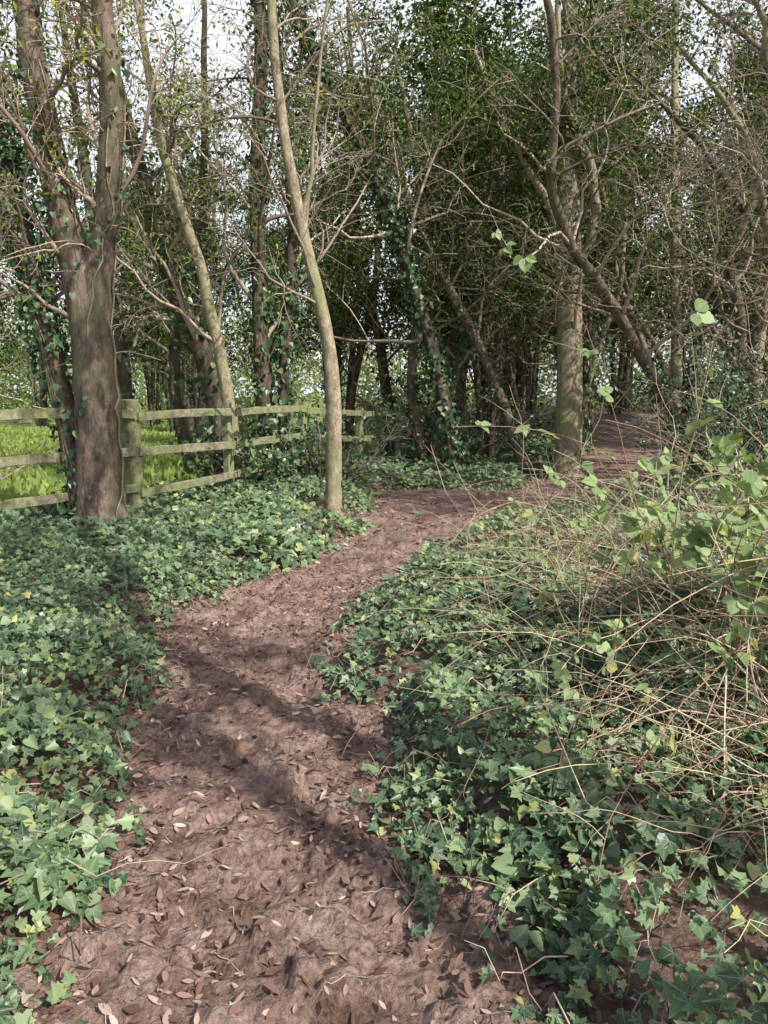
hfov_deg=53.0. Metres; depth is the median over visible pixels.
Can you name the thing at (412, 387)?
leaning tree
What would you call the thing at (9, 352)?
woodland tree
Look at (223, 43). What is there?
sky
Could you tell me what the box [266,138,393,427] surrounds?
woodland tree
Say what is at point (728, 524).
bramble bush
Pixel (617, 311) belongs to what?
gnarled tree
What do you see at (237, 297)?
woodland tree
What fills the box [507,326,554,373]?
woodland tree
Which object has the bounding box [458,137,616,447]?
leaning tree
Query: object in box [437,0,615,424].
woodland tree
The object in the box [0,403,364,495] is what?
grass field
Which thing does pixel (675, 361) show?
slender tree
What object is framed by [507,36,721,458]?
leaning tree
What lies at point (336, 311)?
woodland tree
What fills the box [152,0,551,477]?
ivy clad tree
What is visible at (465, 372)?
woodland tree
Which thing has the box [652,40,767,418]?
woodland tree
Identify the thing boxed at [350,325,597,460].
ivy bush
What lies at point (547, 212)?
woodland tree
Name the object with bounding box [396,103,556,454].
leaning tree
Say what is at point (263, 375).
ivy clad tree
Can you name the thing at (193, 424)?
woodland tree
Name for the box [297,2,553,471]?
leaning tree
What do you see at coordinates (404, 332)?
woodland tree
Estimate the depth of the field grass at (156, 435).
15.94 m
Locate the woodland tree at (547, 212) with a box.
[503,10,669,420]
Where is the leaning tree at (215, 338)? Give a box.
[56,0,250,491]
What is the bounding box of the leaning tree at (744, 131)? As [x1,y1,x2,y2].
[588,0,767,402]
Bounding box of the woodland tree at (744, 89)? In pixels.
[727,34,766,349]
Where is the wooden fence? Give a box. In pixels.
[0,399,432,510]
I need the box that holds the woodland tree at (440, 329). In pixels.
[394,140,510,428]
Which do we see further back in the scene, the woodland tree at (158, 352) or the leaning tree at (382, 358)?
the woodland tree at (158, 352)
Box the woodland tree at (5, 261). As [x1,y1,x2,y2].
[0,63,26,324]
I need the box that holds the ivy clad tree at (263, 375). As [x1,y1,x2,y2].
[141,0,451,478]
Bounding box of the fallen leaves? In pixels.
[0,452,689,1023]
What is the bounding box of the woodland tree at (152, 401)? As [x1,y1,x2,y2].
[114,178,220,427]
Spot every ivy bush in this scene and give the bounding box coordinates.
[174,414,323,495]
[261,391,413,485]
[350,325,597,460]
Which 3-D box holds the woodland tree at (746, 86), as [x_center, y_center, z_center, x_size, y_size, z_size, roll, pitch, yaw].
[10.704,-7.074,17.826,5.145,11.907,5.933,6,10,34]
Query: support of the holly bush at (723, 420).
on the ground at (686, 943)
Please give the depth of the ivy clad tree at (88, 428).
7.89 m
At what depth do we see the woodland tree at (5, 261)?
25.69 m
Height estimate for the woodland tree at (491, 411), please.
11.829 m
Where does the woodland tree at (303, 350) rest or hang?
on the ground at (686, 943)
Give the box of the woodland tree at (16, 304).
[0,231,29,372]
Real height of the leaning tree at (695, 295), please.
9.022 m
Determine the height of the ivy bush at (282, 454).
1.478 m
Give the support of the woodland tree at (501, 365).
on the ground at (686, 943)
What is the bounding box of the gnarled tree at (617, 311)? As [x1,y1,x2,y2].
[378,0,767,476]
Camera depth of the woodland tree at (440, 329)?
28.24 m
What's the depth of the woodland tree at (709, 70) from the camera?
26.11 m
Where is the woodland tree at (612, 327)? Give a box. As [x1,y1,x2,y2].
[501,91,637,397]
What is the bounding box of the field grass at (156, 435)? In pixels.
[0,424,382,515]
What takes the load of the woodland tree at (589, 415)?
on the ground at (686, 943)
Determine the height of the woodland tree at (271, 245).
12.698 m
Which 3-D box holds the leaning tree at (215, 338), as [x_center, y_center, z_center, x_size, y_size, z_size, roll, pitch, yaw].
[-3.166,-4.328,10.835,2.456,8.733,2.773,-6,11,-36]
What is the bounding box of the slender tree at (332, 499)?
[149,0,380,520]
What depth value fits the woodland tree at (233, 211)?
33.15 m
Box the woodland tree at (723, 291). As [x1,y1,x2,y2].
[682,71,767,346]
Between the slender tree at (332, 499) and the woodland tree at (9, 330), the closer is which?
the slender tree at (332, 499)
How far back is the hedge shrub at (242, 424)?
24.63 m
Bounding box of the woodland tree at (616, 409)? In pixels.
[540,88,701,413]
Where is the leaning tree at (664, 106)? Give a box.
[529,0,767,294]
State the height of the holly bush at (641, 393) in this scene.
3.724 m
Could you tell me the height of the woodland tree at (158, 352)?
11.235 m
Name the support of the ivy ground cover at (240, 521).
on the ground at (686, 943)
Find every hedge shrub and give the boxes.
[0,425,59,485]
[150,368,307,437]
[275,355,475,436]
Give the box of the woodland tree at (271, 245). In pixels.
[218,134,319,406]
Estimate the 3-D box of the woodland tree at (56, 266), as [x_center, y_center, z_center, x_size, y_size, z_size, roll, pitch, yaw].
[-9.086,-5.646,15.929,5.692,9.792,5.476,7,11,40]
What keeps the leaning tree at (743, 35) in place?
on the ground at (686, 943)
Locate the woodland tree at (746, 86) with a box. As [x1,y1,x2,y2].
[719,6,767,355]
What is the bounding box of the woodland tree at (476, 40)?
[376,0,619,442]
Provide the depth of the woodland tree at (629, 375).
36.83 m
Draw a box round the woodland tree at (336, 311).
[239,0,464,451]
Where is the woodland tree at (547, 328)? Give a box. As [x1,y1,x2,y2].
[532,74,619,369]
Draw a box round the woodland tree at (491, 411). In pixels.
[378,0,561,457]
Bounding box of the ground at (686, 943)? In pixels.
[0,397,767,1023]
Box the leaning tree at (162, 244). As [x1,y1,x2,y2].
[2,0,287,473]
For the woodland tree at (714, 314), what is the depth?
38.59 m
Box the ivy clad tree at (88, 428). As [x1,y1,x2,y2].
[0,0,213,535]
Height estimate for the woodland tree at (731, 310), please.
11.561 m
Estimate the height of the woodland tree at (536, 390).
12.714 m
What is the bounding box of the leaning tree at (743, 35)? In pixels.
[675,0,767,306]
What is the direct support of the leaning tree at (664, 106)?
on the ground at (686, 943)
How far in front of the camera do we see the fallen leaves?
2.64 m
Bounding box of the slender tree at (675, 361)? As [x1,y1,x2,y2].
[579,0,767,474]
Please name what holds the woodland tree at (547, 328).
on the ground at (686, 943)
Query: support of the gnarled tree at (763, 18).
on the ground at (686, 943)
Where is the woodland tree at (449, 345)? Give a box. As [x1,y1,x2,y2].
[365,40,538,424]
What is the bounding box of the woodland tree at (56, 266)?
[0,3,92,339]
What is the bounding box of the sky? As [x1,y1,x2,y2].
[0,0,767,397]
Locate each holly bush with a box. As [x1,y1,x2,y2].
[572,276,767,504]
[594,345,734,411]
[683,382,767,459]
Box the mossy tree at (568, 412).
[435,0,706,479]
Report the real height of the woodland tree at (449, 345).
11.372 m
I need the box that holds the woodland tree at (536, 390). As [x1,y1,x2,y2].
[501,175,603,411]
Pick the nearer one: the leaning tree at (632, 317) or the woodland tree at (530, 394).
the leaning tree at (632, 317)
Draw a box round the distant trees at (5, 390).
[0,186,746,423]
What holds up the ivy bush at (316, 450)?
on the ground at (686, 943)
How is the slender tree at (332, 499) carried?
on the ground at (686, 943)
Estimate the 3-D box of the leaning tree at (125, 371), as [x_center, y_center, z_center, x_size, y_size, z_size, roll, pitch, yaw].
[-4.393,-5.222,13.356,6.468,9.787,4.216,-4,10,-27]
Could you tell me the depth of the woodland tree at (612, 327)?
23.98 m
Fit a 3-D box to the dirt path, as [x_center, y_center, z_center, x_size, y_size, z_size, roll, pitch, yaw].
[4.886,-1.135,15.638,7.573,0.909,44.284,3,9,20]
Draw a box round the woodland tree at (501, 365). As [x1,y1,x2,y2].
[466,51,582,415]
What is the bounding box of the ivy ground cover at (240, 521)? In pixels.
[0,433,767,1023]
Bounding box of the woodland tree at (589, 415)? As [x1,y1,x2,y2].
[452,0,689,446]
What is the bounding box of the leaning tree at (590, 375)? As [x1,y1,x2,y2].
[506,39,740,452]
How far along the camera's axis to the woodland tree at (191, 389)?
37.40 m
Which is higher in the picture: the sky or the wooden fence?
the sky
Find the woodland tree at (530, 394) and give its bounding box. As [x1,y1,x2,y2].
[503,195,556,418]
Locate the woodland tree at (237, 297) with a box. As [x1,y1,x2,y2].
[199,171,322,390]
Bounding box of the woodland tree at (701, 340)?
[639,119,754,412]
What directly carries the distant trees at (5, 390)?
on the ground at (686, 943)
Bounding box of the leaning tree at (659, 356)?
[526,131,734,416]
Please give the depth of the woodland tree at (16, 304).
39.40 m
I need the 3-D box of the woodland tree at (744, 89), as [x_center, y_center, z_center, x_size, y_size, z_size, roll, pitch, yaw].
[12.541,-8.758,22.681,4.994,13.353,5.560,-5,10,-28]
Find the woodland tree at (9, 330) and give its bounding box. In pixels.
[0,4,47,438]
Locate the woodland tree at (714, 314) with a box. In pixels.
[668,217,746,410]
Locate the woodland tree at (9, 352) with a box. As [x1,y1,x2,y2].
[0,213,81,426]
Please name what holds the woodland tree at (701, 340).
on the ground at (686, 943)
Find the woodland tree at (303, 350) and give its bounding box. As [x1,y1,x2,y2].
[264,135,380,402]
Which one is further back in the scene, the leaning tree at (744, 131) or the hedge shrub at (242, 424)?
the hedge shrub at (242, 424)
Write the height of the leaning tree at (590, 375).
8.730 m
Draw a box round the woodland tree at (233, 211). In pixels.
[160,151,244,419]
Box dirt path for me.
[0,412,724,1023]
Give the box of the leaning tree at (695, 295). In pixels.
[576,70,767,443]
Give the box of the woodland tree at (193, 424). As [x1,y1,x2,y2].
[70,13,252,442]
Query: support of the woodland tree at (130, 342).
on the ground at (686, 943)
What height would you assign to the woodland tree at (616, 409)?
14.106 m
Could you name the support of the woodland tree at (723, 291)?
on the ground at (686, 943)
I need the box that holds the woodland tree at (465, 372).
[381,114,520,430]
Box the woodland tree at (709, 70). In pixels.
[679,29,767,421]
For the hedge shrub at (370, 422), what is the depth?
25.34 m
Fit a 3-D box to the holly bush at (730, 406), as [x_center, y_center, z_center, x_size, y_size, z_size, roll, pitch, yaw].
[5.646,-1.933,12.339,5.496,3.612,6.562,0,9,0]
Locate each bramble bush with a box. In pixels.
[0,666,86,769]
[338,222,767,993]
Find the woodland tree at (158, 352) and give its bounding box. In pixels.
[94,142,249,431]
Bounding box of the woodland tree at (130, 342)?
[29,192,162,367]
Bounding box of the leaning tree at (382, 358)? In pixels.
[273,0,467,452]
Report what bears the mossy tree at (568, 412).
on the ground at (686, 943)
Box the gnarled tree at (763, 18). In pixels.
[570,0,767,349]
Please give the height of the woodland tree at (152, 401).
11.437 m
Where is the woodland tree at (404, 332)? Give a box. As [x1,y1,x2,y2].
[384,175,526,405]
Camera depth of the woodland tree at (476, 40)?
18.37 m
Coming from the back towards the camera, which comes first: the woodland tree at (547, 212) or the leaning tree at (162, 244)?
the woodland tree at (547, 212)
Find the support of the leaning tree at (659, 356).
on the ground at (686, 943)
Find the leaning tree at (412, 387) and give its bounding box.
[338,7,623,465]
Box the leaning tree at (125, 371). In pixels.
[0,0,302,470]
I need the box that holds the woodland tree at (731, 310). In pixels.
[691,204,755,340]
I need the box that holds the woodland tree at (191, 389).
[123,162,248,419]
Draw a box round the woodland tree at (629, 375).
[607,214,670,411]

